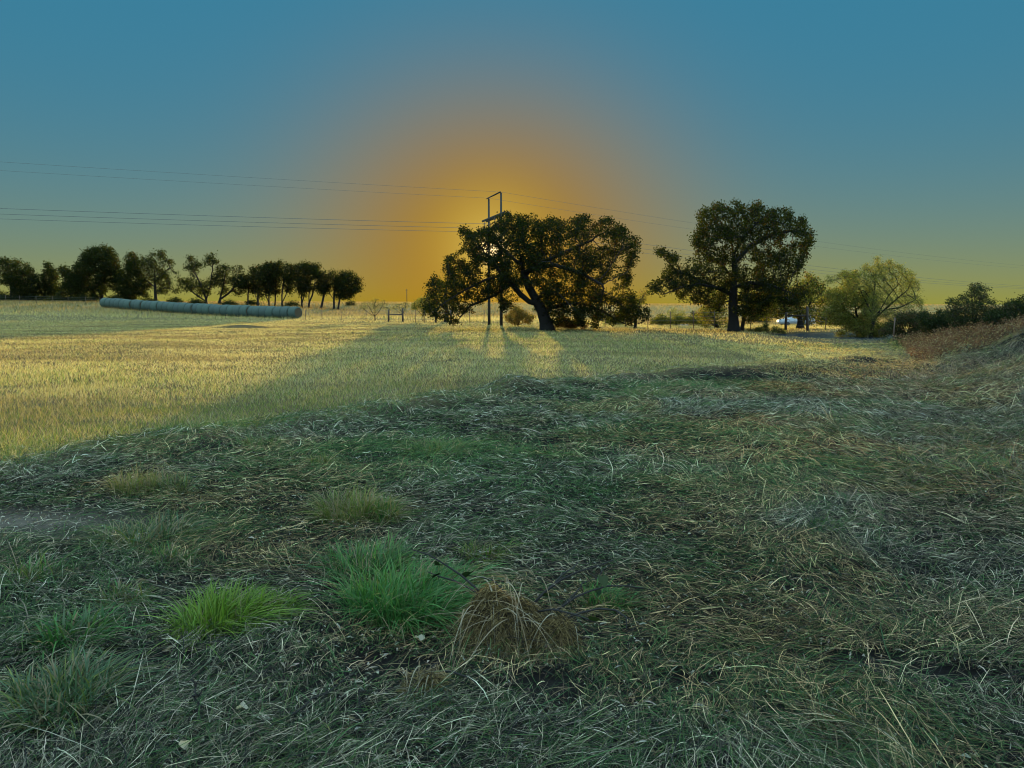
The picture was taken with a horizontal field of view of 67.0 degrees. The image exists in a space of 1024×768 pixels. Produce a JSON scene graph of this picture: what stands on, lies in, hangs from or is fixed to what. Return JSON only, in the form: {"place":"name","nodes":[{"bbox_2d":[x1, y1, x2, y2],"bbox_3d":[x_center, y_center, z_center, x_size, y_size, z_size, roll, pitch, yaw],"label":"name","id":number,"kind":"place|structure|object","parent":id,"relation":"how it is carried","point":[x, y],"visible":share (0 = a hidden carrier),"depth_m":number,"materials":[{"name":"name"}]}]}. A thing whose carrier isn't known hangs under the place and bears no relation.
{"place":"outdoors","nodes":[
{"label":"outdoors","id":0,"kind":"place"},
{"bbox_2d":[0,321,763,466],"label":"field grass","id":1,"kind":"structure","parent":0,"point":[92,389],"depth_m":19.59,"materials":[{"name":"plant"}]},
{"bbox_2d":[0,302,1023,767],"bbox_3d":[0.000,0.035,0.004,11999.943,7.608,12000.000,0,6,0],"label":"ground","id":2,"kind":"structure","parent":0,"point":[576,674],"depth_m":5.84,"materials":[{"name":"plant"}]},
{"bbox_2d":[0,293,18,300],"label":"undergrowth bush","id":3,"kind":"object","parent":2,"relation":"on","point":[2,297],"visible":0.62,"depth_m":146.27,"materials":[{"name":"green plant"}]},
{"bbox_2d":[0,256,45,300],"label":"oak tree","id":4,"kind":"object","parent":2,"relation":"on","point":[19,283],"visible":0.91,"depth_m":146.41,"materials":[{"name":"green plant"}]},
{"bbox_2d":[21,292,46,300],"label":"undergrowth bush","id":5,"kind":"object","parent":2,"relation":"on","point":[38,298],"visible":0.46,"depth_m":147.28,"materials":[{"name":"green plant"}]},
{"bbox_2d":[0,546,94,586],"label":"grass tuft","id":6,"kind":"object","parent":2,"relation":"on","point":[31,568],"visible":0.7,"depth_m":4.53,"materials":[{"name":"plant"}]},
{"bbox_2d":[35,259,60,300],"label":"oak tree","id":7,"kind":"object","parent":2,"relation":"on","point":[50,286],"visible":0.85,"depth_m":149.00,"materials":[{"name":"green plant"}]},
{"bbox_2d":[44,291,71,301],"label":"undergrowth bush","id":8,"kind":"object","parent":2,"relation":"on","point":[59,297],"visible":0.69,"depth_m":145.40,"materials":[{"name":"green plant"}]},
{"bbox_2d":[55,262,92,300],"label":"oak tree","id":9,"kind":"object","parent":2,"relation":"on","point":[67,286],"visible":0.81,"depth_m":144.35,"materials":[{"name":"green plant"}]},
{"bbox_2d":[0,597,167,675],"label":"grass tuft","id":10,"kind":"object","parent":2,"relation":"on","point":[84,619],"visible":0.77,"depth_m":3.69,"materials":[{"name":"plant"}]},
{"bbox_2d":[69,292,98,301],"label":"undergrowth bush","id":11,"kind":"object","parent":2,"relation":"on","point":[75,298],"visible":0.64,"depth_m":142.47,"materials":[{"name":"green plant"}]},
{"bbox_2d":[0,639,184,749],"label":"grass tuft","id":12,"kind":"object","parent":2,"relation":"on","point":[49,684],"visible":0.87,"depth_m":3.09,"materials":[{"name":"plant"}]},
{"bbox_2d":[69,242,123,301],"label":"oak tree","id":13,"kind":"object","parent":2,"relation":"on","point":[90,260],"visible":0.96,"depth_m":142.47,"materials":[{"name":"green plant"}]},
{"bbox_2d":[57,576,180,613],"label":"grass tuft","id":14,"kind":"object","parent":2,"relation":"on","point":[121,594],"visible":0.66,"depth_m":4.20,"materials":[{"name":"plant"}]},
{"bbox_2d":[33,508,228,563],"bbox_3d":[-2.485,0.980,5.209,1.300,0.238,1.170,-4,7,-36],"label":"grass tuft","id":15,"kind":"object","parent":2,"relation":"on","point":[159,527],"visible":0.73,"depth_m":5.26,"materials":[{"name":"plant"}]},
{"bbox_2d":[111,249,152,299],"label":"oak tree","id":16,"kind":"object","parent":2,"relation":"on","point":[129,287],"visible":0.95,"depth_m":141.04,"materials":[{"name":"green plant"}]},
{"bbox_2d":[85,459,184,497],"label":"grass tuft","id":17,"kind":"object","parent":2,"relation":"on","point":[134,479],"visible":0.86,"depth_m":6.64,"materials":[{"name":"plant"}]},
{"bbox_2d":[132,248,186,300],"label":"oak tree","id":18,"kind":"object","parent":2,"relation":"on","point":[145,265],"visible":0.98,"depth_m":140.85,"materials":[{"name":"green plant"}]},
{"bbox_2d":[116,541,209,569],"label":"grass tuft","id":19,"kind":"object","parent":2,"relation":"on","point":[153,549],"visible":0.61,"depth_m":4.86,"materials":[{"name":"plant"}]},
{"bbox_2d":[133,467,211,495],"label":"grass tuft","id":20,"kind":"object","parent":2,"relation":"on","point":[172,480],"visible":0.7,"depth_m":6.75,"materials":[{"name":"plant"}]},
{"bbox_2d":[184,303,193,313],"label":"hay bale","id":21,"kind":"object","parent":2,"relation":"on","point":[187,308],"visible":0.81,"depth_m":108.52},
{"bbox_2d":[176,250,220,303],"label":"oak tree","id":22,"kind":"object","parent":2,"relation":"on","point":[201,288],"visible":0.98,"depth_m":139.18,"materials":[{"name":"green plant"}]},
{"bbox_2d":[202,304,211,314],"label":"hay bale","id":23,"kind":"object","parent":2,"relation":"on","point":[205,308],"visible":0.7,"depth_m":106.58},
{"bbox_2d":[209,264,251,304],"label":"oak tree","id":24,"kind":"object","parent":2,"relation":"on","point":[232,280],"visible":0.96,"depth_m":139.30,"materials":[{"name":"green plant"}]},
{"bbox_2d":[136,573,330,661],"bbox_3d":[-1.382,1.107,3.815,0.966,0.264,0.889,0,6,0],"label":"grass tuft","id":25,"kind":"object","parent":2,"relation":"on","point":[219,610],"visible":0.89,"depth_m":3.83,"materials":[{"name":"plant"}]},
{"bbox_2d":[232,305,242,316],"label":"hay bale","id":26,"kind":"object","parent":2,"relation":"on","point":[235,310],"visible":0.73,"depth_m":103.19},
{"bbox_2d":[239,305,249,316],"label":"hay bale","id":27,"kind":"object","parent":2,"relation":"on","point":[243,310],"visible":0.75,"depth_m":102.71},
{"bbox_2d":[236,264,260,304],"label":"oak tree","id":28,"kind":"object","parent":2,"relation":"on","point":[249,288],"visible":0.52,"depth_m":140.15,"materials":[{"name":"green plant"}]},
{"bbox_2d":[252,306,261,317],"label":"hay bale","id":29,"kind":"object","parent":2,"relation":"on","point":[255,311],"visible":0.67,"depth_m":101.33},
{"bbox_2d":[225,433,297,454],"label":"grass tuft","id":30,"kind":"object","parent":2,"relation":"on","point":[258,442],"visible":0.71,"depth_m":8.69,"materials":[{"name":"plant"}]},
{"bbox_2d":[246,260,277,305],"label":"oak tree","id":31,"kind":"object","parent":2,"relation":"on","point":[259,283],"visible":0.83,"depth_m":137.41,"materials":[{"name":"green plant"}]},
{"bbox_2d":[259,306,267,317],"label":"hay bale","id":32,"kind":"object","parent":2,"relation":"on","point":[262,309],"visible":0.57,"depth_m":100.74},
{"bbox_2d":[258,261,283,305],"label":"oak tree","id":33,"kind":"object","parent":2,"relation":"on","point":[269,290],"visible":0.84,"depth_m":137.46,"materials":[{"name":"green plant"}]},
{"bbox_2d":[265,306,276,317],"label":"hay bale","id":34,"kind":"object","parent":2,"relation":"on","point":[268,311],"visible":0.63,"depth_m":99.97},
{"bbox_2d":[266,259,286,305],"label":"oak tree","id":35,"kind":"object","parent":2,"relation":"on","point":[278,290],"visible":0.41,"depth_m":139.56,"materials":[{"name":"green plant"}]},
{"bbox_2d":[272,306,281,317],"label":"hay bale","id":36,"kind":"object","parent":2,"relation":"on","point":[276,311],"visible":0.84,"depth_m":99.31},
{"bbox_2d":[234,577,330,632],"bbox_3d":[-1.204,1.110,4.031,0.509,0.202,0.596,-3,6,-25],"label":"grass tuft","id":37,"kind":"object","parent":2,"relation":"on","point":[276,605],"visible":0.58,"depth_m":4.01,"materials":[{"name":"plant"}]},
{"bbox_2d":[280,306,289,318],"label":"hay bale","id":38,"kind":"object","parent":2,"relation":"on","point":[283,311],"visible":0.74,"depth_m":98.91},
{"bbox_2d":[279,261,300,306],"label":"oak tree","id":39,"kind":"object","parent":2,"relation":"on","point":[287,276],"visible":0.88,"depth_m":137.51,"materials":[{"name":"green plant"}]},
{"bbox_2d":[287,306,301,318],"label":"hay bale","id":40,"kind":"object","parent":2,"relation":"on","point":[294,312],"visible":0.98,"depth_m":98.56},
{"bbox_2d":[289,259,313,307],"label":"oak tree","id":41,"kind":"object","parent":2,"relation":"on","point":[301,281],"visible":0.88,"depth_m":136.21,"materials":[{"name":"green plant"}]},
{"bbox_2d":[252,735,353,760],"bbox_3d":[-0.752,1.333,2.807,0.409,0.101,0.237,1,6,9],"label":"briar","id":42,"kind":"object","parent":2,"relation":"on","point":[302,748],"visible":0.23,"depth_m":2.80,"materials":[{"name":"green plant"}]},
{"bbox_2d":[304,262,332,307],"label":"oak tree","id":43,"kind":"object","parent":2,"relation":"on","point":[312,268],"visible":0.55,"depth_m":135.70,"materials":[{"name":"green plant"}]},
{"bbox_2d":[300,452,344,467],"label":"grass tuft","id":44,"kind":"object","parent":2,"relation":"on","point":[321,459],"visible":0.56,"depth_m":7.78,"materials":[{"name":"plant"}]},
{"bbox_2d":[311,265,334,308],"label":"oak tree","id":45,"kind":"object","parent":2,"relation":"on","point":[323,275],"visible":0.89,"depth_m":134.10,"materials":[{"name":"green plant"}]},
{"bbox_2d":[319,268,347,308],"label":"oak tree","id":46,"kind":"object","parent":2,"relation":"on","point":[333,282],"visible":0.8,"depth_m":133.46,"materials":[{"name":"green plant"}]},
{"bbox_2d":[332,269,365,309],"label":"oak tree","id":47,"kind":"object","parent":2,"relation":"on","point":[353,288],"visible":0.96,"depth_m":132.47,"materials":[{"name":"green plant"}]},
{"bbox_2d":[270,481,438,530],"bbox_3d":[-1.149,0.862,5.907,1.271,0.332,1.170,0,6,0],"label":"grass tuft","id":48,"kind":"object","parent":2,"relation":"on","point":[329,513],"visible":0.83,"depth_m":5.79,"materials":[{"name":"plant"}]},
{"bbox_2d":[281,529,457,598],"bbox_3d":[-0.822,1.028,4.657,1.072,0.257,1.151,-3,6,-25],"label":"grass tuft","id":49,"kind":"object","parent":2,"relation":"on","point":[374,552],"visible":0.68,"depth_m":4.68,"materials":[{"name":"plant"}]},
{"bbox_2d":[358,297,388,319],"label":"thorn bush","id":50,"kind":"object","parent":2,"relation":"on","point":[374,304],"visible":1,"depth_m":83.55,"materials":[{"name":"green plant"}]},
{"bbox_2d":[335,485,435,526],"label":"grass tuft","id":51,"kind":"object","parent":2,"relation":"on","point":[390,508],"visible":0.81,"depth_m":5.77,"materials":[{"name":"plant"}]},
{"bbox_2d":[372,659,461,712],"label":"grass tuft","id":52,"kind":"object","parent":2,"relation":"on","point":[425,677],"visible":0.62,"depth_m":3.14,"materials":[{"name":"brown plant"}]},
{"bbox_2d":[324,648,515,710],"bbox_3d":[-0.359,1.250,3.244,0.521,0.144,0.706,5,8,42],"label":"briar","id":53,"kind":"object","parent":2,"relation":"on","point":[455,672],"visible":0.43,"depth_m":3.27,"materials":[{"name":"brown plant"}]},
{"bbox_2d":[292,541,554,660],"bbox_3d":[-0.488,1.063,3.958,1.497,0.329,1.331,0,6,0],"label":"grass tuft","id":54,"kind":"object","parent":2,"relation":"on","point":[393,591],"visible":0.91,"depth_m":3.97,"materials":[{"name":"plant"}]},
{"bbox_2d":[410,293,442,316],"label":"yellow bush","id":55,"kind":"object","parent":2,"relation":"on","point":[413,306],"visible":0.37,"depth_m":79.15,"materials":[{"name":"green plant"}]},
{"bbox_2d":[305,308,570,322],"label":"wire fence","id":56,"kind":"object","parent":2,"relation":"on","point":[402,314],"visible":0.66,"depth_m":76.69,"materials":[{"name":"metal"}]},
{"bbox_2d":[422,275,459,321],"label":"oak tree","id":57,"kind":"object","parent":2,"relation":"on","point":[430,299],"visible":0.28,"depth_m":74.93,"materials":[{"name":"green plant"}]},
{"bbox_2d":[385,435,505,456],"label":"grass tuft","id":58,"kind":"object","parent":2,"relation":"on","point":[437,444],"visible":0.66,"depth_m":8.60,"materials":[{"name":"plant"}]},
{"bbox_2d":[411,554,523,598],"bbox_3d":[-0.316,1.080,4.491,0.865,0.187,0.814,0,6,0],"label":"grass tuft","id":59,"kind":"object","parent":2,"relation":"on","point":[474,571],"visible":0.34,"depth_m":4.52,"materials":[{"name":"plant"}]},
{"bbox_2d":[438,535,536,565],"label":"grass tuft","id":60,"kind":"object","parent":2,"relation":"on","point":[483,550],"visible":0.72,"depth_m":4.91,"materials":[{"name":"plant"}]},
{"bbox_2d":[401,569,576,679],"bbox_3d":[-0.115,1.112,3.580,0.847,0.460,0.896,0,6,0],"label":"straw heap","id":61,"kind":"object","parent":2,"relation":"on","point":[488,612],"visible":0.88,"depth_m":3.58,"materials":[{"name":"brown plant"}]},
{"bbox_2d":[482,191,509,325],"bbox_3d":[-1.380,-9.944,63.022,0.430,10.746,6.800,-2,6,-17],"label":"power pylon","id":62,"kind":"object","parent":2,"relation":"on","point":[489,218],"visible":0.3,"depth_m":63.75,"materials":[{"name":"metal"}]},
{"bbox_2d":[0,170,1013,267],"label":"power cable","id":63,"kind":"object","parent":62,"relation":"hanging from","point":[416,194],"visible":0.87,"depth_m":60.19,"materials":[{"name":"metal"}]},
{"bbox_2d":[0,208,1017,285],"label":"power cable","id":64,"kind":"object","parent":62,"relation":"hanging from","point":[360,220],"visible":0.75,"depth_m":53.48,"materials":[{"name":"metal"}]},
{"bbox_2d":[9,162,1022,265],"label":"power cable","id":65,"kind":"object","parent":62,"relation":"hanging from","point":[419,187],"visible":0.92,"depth_m":56.71,"materials":[{"name":"metal"}]},
{"bbox_2d":[9,214,1023,287],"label":"power cable","id":66,"kind":"object","parent":62,"relation":"hanging from","point":[338,224],"visible":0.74,"depth_m":55.90,"materials":[{"name":"metal"}]},
{"bbox_2d":[15,219,1022,288],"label":"power cable","id":67,"kind":"object","parent":62,"relation":"hanging from","point":[360,229],"visible":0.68,"depth_m":59.53,"materials":[{"name":"metal"}]},
{"bbox_2d":[0,299,1001,378],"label":"pasture grass","id":68,"kind":"structure","parent":2,"relation":"on","point":[481,317],"depth_m":97.41,"materials":[{"name":"plant"}]},
{"bbox_2d":[0,353,1023,767],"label":"cut hay","id":69,"kind":"object","parent":2,"relation":"on","point":[806,679],"visible":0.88,"depth_m":4.46},
{"bbox_2d":[190,674,203,711],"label":"twig","id":70,"kind":"object","parent":69,"relation":"on","point":[196,694],"visible":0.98,"depth_m":3.03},
{"bbox_2d":[269,667,358,727],"bbox_3d":[-0.777,1.227,3.067,0.040,0.079,0.447,5,7,39],"label":"twig","id":71,"kind":"object","parent":69,"relation":"on","point":[297,711],"visible":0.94,"depth_m":3.08,"materials":[{"name":"wood"}]},
{"bbox_2d":[564,565,609,602],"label":"twig","id":72,"kind":"object","parent":69,"relation":"on","point":[577,590],"visible":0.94,"depth_m":4.26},
{"bbox_2d":[503,304,535,326],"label":"yellow bush","id":73,"kind":"object","parent":2,"relation":"on","point":[517,317],"visible":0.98,"depth_m":59.31,"materials":[{"name":"green plant"}]},
{"bbox_2d":[412,549,643,639],"bbox_3d":[0.121,1.019,3.836,1.055,0.430,0.627,3,7,28],"label":"briar","id":74,"kind":"object","parent":2,"relation":"on","point":[603,580],"visible":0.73,"depth_m":3.76,"materials":[{"name":"black plant"}]},
{"bbox_2d":[419,210,653,330],"bbox_3d":[1.813,-7.407,50.573,15.880,8.238,8.915,0,6,0],"label":"oak tree","id":75,"kind":"object","parent":2,"relation":"on","point":[533,259],"visible":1,"depth_m":49.01,"materials":[{"name":"green plant"}]},
{"bbox_2d":[515,604,597,663],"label":"grass tuft","id":76,"kind":"object","parent":2,"relation":"on","point":[549,625],"visible":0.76,"depth_m":3.55,"materials":[{"name":"brown plant"}]},
{"bbox_2d":[556,316,589,328],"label":"yellow bush","id":77,"kind":"object","parent":2,"relation":"on","point":[570,325],"visible":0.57,"depth_m":53.51,"materials":[{"name":"green plant"}]},
{"bbox_2d":[131,330,1023,441],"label":"cut hay","id":78,"kind":"object","parent":2,"relation":"on","point":[815,365],"visible":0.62,"depth_m":13.82,"materials":[{"name":"beige plant"}]},
{"bbox_2d":[574,575,656,621],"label":"grass tuft","id":79,"kind":"object","parent":2,"relation":"on","point":[617,602],"visible":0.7,"depth_m":4.13,"materials":[{"name":"plant"}]},
{"bbox_2d":[613,288,648,327],"bbox_3d":[8.669,-5.525,56.624,2.961,3.108,4.562,0,6,0],"label":"scrub oak","id":80,"kind":"object","parent":2,"relation":"on","point":[642,300],"visible":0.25,"depth_m":56.52,"materials":[{"name":"green plant"}]},
{"bbox_2d":[612,383,693,400],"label":"grass tuft","id":81,"kind":"object","parent":2,"relation":"on","point":[642,394],"visible":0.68,"depth_m":13.19,"materials":[{"name":"plant"}]},
{"bbox_2d":[648,313,669,326],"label":"yellow bush","id":82,"kind":"object","parent":2,"relation":"on","point":[658,319],"visible":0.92,"depth_m":67.16,"materials":[{"name":"green plant"}]},
{"bbox_2d":[661,307,687,320],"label":"yellow bush","id":83,"kind":"object","parent":2,"relation":"on","point":[674,313],"visible":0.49,"depth_m":77.35,"materials":[{"name":"green plant"}]},
{"bbox_2d":[666,314,688,325],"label":"yellow bush","id":84,"kind":"object","parent":2,"relation":"on","point":[677,319],"visible":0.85,"depth_m":67.17,"materials":[{"name":"green plant"}]},
{"bbox_2d":[684,314,705,325],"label":"yellow bush","id":85,"kind":"object","parent":2,"relation":"on","point":[691,320],"visible":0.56,"depth_m":67.47,"materials":[{"name":"green plant"}]},
{"bbox_2d":[591,307,825,330],"bbox_3d":[13.864,-4.705,55.691,19.228,1.742,2.684,4,7,31],"label":"wire fence","id":86,"kind":"object","parent":2,"relation":"on","point":[807,325],"visible":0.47,"depth_m":51.87,"materials":[{"name":"metal"}]},
{"bbox_2d":[694,290,727,327],"bbox_3d":[15.626,-5.764,59.612,3.117,3.553,4.566,2,6,20],"label":"scrub oak","id":87,"kind":"object","parent":2,"relation":"on","point":[706,319],"visible":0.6,"depth_m":59.09,"materials":[{"name":"green plant"}]},
{"bbox_2d":[651,684,792,765],"bbox_3d":[0.822,1.310,2.925,0.348,0.096,0.576,-2,6,-21],"label":"briar","id":88,"kind":"object","parent":2,"relation":"on","point":[720,690],"visible":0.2,"depth_m":2.97,"materials":[{"name":"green plant"}]},
{"bbox_2d":[645,197,817,331],"bbox_3d":[14.121,-7.568,48.504,11.643,8.802,7.816,0,6,0],"label":"oak tree","id":89,"kind":"object","parent":2,"relation":"on","point":[761,284],"visible":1,"depth_m":47.08,"materials":[{"name":"green plant"}]},
{"bbox_2d":[740,291,778,330],"bbox_3d":[16.366,-4.935,51.250,2.900,3.004,4.280,5,8,42],"label":"scrub oak","id":90,"kind":"object","parent":2,"relation":"on","point":[765,312],"visible":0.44,"depth_m":50.88,"materials":[{"name":"green plant"}]},
{"bbox_2d":[746,322,786,333],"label":"yellow bush","id":91,"kind":"object","parent":2,"relation":"on","point":[764,327],"visible":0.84,"depth_m":47.64,"materials":[{"name":"green plant"}]},
{"bbox_2d":[759,271,832,328],"bbox_3d":[20.046,-5.988,55.683,7.708,4.226,6.150,0,6,0],"label":"scrub oak","id":92,"kind":"object","parent":2,"relation":"on","point":[813,292],"visible":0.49,"depth_m":54.85,"materials":[{"name":"green plant"}]},
{"bbox_2d":[776,317,815,326],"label":"parked car","id":93,"kind":"object","parent":2,"relation":"on","point":[789,322],"visible":0.2,"depth_m":98.83,"materials":[{"name":"white paint"}]},
{"bbox_2d":[800,514,857,531],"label":"grass tuft","id":94,"kind":"object","parent":2,"relation":"on","point":[824,523],"visible":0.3,"depth_m":5.61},
{"bbox_2d":[818,267,882,333],"bbox_3d":[19.184,-4.320,43.791,3.468,4.578,4.886,3,6,24],"label":"golden tree","id":95,"kind":"object","parent":2,"relation":"on","point":[841,315],"visible":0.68,"depth_m":42.82,"materials":[{"name":"green plant"}]},
{"bbox_2d":[785,695,922,766],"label":"straw heap","id":96,"kind":"object","parent":2,"relation":"on","point":[835,723],"visible":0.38,"depth_m":2.86,"materials":[{"name":"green plant"}]},
{"bbox_2d":[833,321,889,337],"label":"yellow bush","id":97,"kind":"object","parent":2,"relation":"on","point":[861,330],"visible":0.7,"depth_m":42.00,"materials":[{"name":"green plant"}]},
{"bbox_2d":[822,256,925,337],"bbox_3d":[19.853,-4.444,41.788,6.739,5.188,5.459,0,6,0],"label":"mesquite tree","id":98,"kind":"object","parent":2,"relation":"on","point":[875,279],"visible":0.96,"depth_m":40.79,"materials":[{"name":"green plant"}]},
{"bbox_2d":[802,646,965,716],"bbox_3d":[1.590,1.270,3.360,0.688,0.106,0.554,3,6,25],"label":"briar","id":99,"kind":"object","parent":2,"relation":"on","point":[876,660],"visible":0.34,"depth_m":3.41,"materials":[{"name":"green plant"}]},
{"bbox_2d":[876,306,932,339],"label":"bramble bush","id":100,"kind":"object","parent":2,"relation":"on","point":[903,320],"visible":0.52,"depth_m":34.49,"materials":[{"name":"green plant"}]},
{"bbox_2d":[912,308,968,335],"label":"bramble bush","id":101,"kind":"object","parent":2,"relation":"on","point":[937,321],"visible":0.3,"depth_m":28.36,"materials":[{"name":"green plant"}]},
{"bbox_2d":[891,305,1023,363],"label":"dry weeds","id":102,"kind":"object","parent":2,"relation":"on","point":[938,338],"visible":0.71,"depth_m":22.48,"materials":[{"name":"brown plant"}]},
{"bbox_2d":[940,282,999,331],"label":"round shrub","id":103,"kind":"object","parent":2,"relation":"on","point":[971,307],"visible":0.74,"depth_m":25.50,"materials":[{"name":"green plant"}]},
{"bbox_2d":[979,292,1023,335],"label":"bramble bush","id":104,"kind":"object","parent":2,"relation":"on","point":[1015,310],"visible":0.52,"depth_m":23.35,"materials":[{"name":"green plant"}]},
{"bbox_2d":[0,0,1023,304],"label":"sky","id":105,"kind":"structure","parent":0,"point":[897,126],"materials":[{"name":"blue"}]},
{"bbox_2d":[774,333,896,340],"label":"pond water","id":106,"kind":"structure","parent":0,"point":[818,335],"depth_m":43.33,"materials":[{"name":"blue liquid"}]},
{"bbox_2d":[655,321,1023,529],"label":"bank grass","id":107,"kind":"structure","parent":0,"point":[957,392],"depth_m":9.26,"materials":[{"name":"plant"}]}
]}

